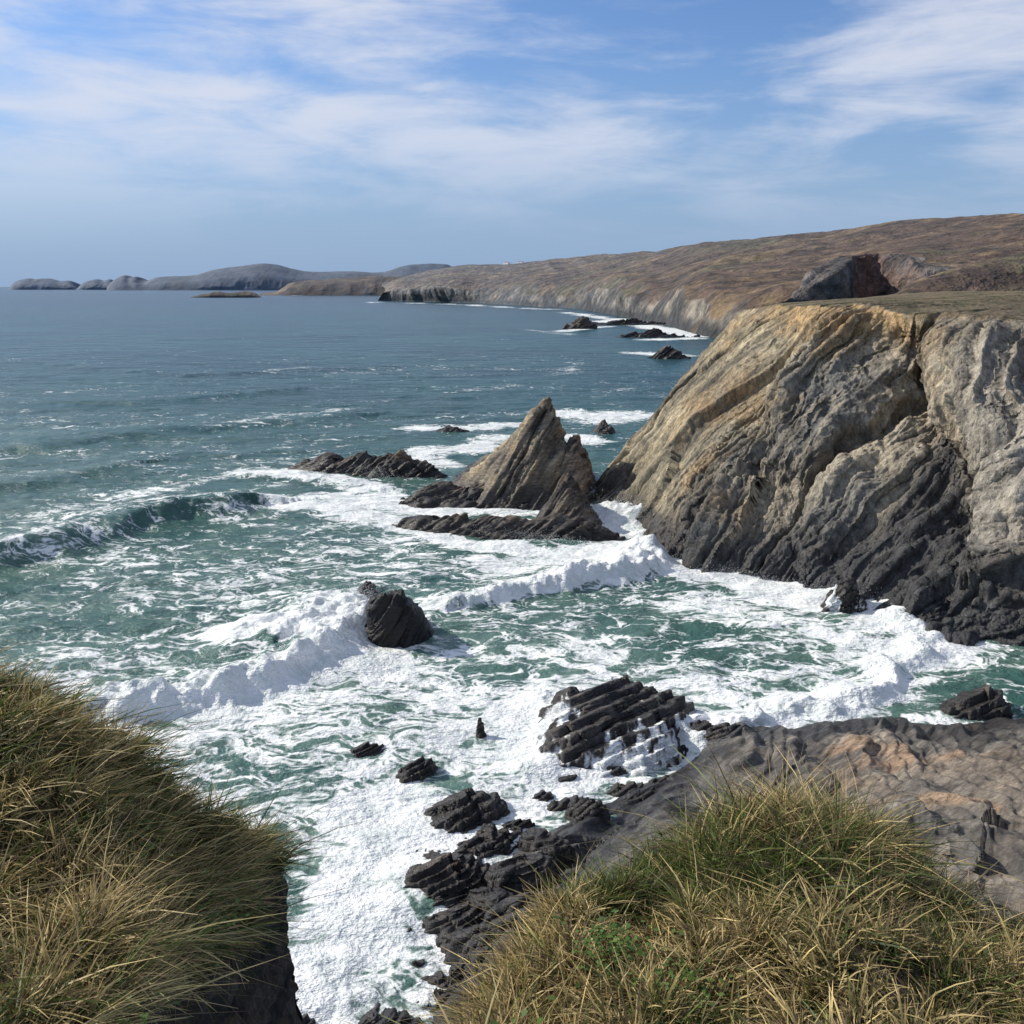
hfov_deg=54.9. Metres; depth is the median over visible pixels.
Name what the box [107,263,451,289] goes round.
distant hills
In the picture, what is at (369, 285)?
headland
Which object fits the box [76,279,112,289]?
distant island
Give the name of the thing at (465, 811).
tide rock
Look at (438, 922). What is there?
tide rock
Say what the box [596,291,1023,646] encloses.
headland cliff
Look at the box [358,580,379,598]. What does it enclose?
tide rock
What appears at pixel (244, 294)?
islet
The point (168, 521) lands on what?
sea
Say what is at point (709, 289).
coastal hills
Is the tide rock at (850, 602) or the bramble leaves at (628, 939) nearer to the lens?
the bramble leaves at (628, 939)
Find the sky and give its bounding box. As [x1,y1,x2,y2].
[0,0,1023,286]
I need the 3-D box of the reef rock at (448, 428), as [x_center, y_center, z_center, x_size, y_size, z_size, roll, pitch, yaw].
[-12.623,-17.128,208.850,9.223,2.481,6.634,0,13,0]
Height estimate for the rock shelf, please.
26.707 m
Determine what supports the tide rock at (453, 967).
in the sea
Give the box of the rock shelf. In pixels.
[512,717,1023,921]
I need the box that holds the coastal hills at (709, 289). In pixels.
[378,213,1023,337]
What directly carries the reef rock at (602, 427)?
in the sea
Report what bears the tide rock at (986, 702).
in the sea
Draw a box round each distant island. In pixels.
[8,278,80,289]
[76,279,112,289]
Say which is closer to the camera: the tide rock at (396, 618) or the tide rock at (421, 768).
the tide rock at (421, 768)
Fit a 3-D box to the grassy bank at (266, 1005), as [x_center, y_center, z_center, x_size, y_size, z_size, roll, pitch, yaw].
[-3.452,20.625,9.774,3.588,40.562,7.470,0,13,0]
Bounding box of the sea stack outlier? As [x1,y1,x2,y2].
[536,473,605,540]
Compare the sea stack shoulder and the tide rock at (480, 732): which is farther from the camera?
the sea stack shoulder
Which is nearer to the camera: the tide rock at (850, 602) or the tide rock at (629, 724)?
the tide rock at (629, 724)
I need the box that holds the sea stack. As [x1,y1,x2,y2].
[452,397,566,510]
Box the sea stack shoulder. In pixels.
[557,434,597,503]
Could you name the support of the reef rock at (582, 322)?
in the sea
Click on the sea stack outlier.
(568, 497)
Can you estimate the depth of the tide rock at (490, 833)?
53.84 m
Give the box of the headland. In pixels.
[260,276,401,294]
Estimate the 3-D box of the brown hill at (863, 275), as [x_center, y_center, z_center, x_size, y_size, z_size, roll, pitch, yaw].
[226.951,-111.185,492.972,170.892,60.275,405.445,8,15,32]
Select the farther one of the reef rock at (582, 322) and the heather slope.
the reef rock at (582, 322)
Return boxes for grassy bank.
[0,694,302,1023]
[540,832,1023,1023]
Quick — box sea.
[0,287,1023,1023]
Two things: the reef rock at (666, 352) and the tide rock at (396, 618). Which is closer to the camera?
the tide rock at (396, 618)
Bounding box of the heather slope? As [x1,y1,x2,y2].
[890,253,1023,294]
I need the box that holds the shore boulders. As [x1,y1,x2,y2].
[296,719,740,1023]
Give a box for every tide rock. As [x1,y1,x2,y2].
[349,741,385,757]
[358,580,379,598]
[358,1003,423,1023]
[364,589,433,647]
[395,755,437,782]
[403,847,489,899]
[421,899,484,935]
[424,788,509,833]
[433,961,471,1003]
[456,823,522,857]
[476,717,486,738]
[535,674,697,777]
[820,577,867,613]
[938,684,1013,720]
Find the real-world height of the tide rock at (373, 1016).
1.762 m
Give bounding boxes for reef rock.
[283,450,447,478]
[392,512,631,541]
[399,481,530,509]
[434,425,469,431]
[562,316,597,328]
[591,419,614,433]
[596,318,665,324]
[618,328,699,337]
[648,345,690,358]
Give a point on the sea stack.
(522, 463)
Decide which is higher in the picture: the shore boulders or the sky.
the sky
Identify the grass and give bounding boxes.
[0,637,382,1023]
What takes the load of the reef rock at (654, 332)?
in the sea
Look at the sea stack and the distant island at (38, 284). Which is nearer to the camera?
the sea stack
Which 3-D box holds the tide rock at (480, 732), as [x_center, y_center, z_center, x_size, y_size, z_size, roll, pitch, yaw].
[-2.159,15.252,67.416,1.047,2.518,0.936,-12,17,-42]
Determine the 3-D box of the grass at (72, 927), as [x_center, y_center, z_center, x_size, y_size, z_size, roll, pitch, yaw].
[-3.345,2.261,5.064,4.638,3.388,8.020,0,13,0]
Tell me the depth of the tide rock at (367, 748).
64.99 m
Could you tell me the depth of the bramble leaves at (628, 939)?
5.05 m
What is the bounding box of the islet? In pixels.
[190,291,259,297]
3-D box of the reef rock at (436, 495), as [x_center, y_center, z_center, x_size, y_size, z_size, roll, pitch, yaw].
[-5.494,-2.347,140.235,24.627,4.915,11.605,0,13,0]
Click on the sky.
(148, 140)
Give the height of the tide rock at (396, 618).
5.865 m
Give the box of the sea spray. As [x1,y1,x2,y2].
[182,465,908,699]
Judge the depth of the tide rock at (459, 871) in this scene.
50.37 m
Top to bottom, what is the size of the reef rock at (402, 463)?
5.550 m
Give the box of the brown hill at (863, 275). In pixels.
[781,239,1023,302]
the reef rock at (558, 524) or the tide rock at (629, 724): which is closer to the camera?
the tide rock at (629, 724)
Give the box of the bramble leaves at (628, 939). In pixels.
[492,908,748,1023]
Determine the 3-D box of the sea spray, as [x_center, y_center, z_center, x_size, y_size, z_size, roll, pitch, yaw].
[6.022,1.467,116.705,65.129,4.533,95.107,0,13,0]

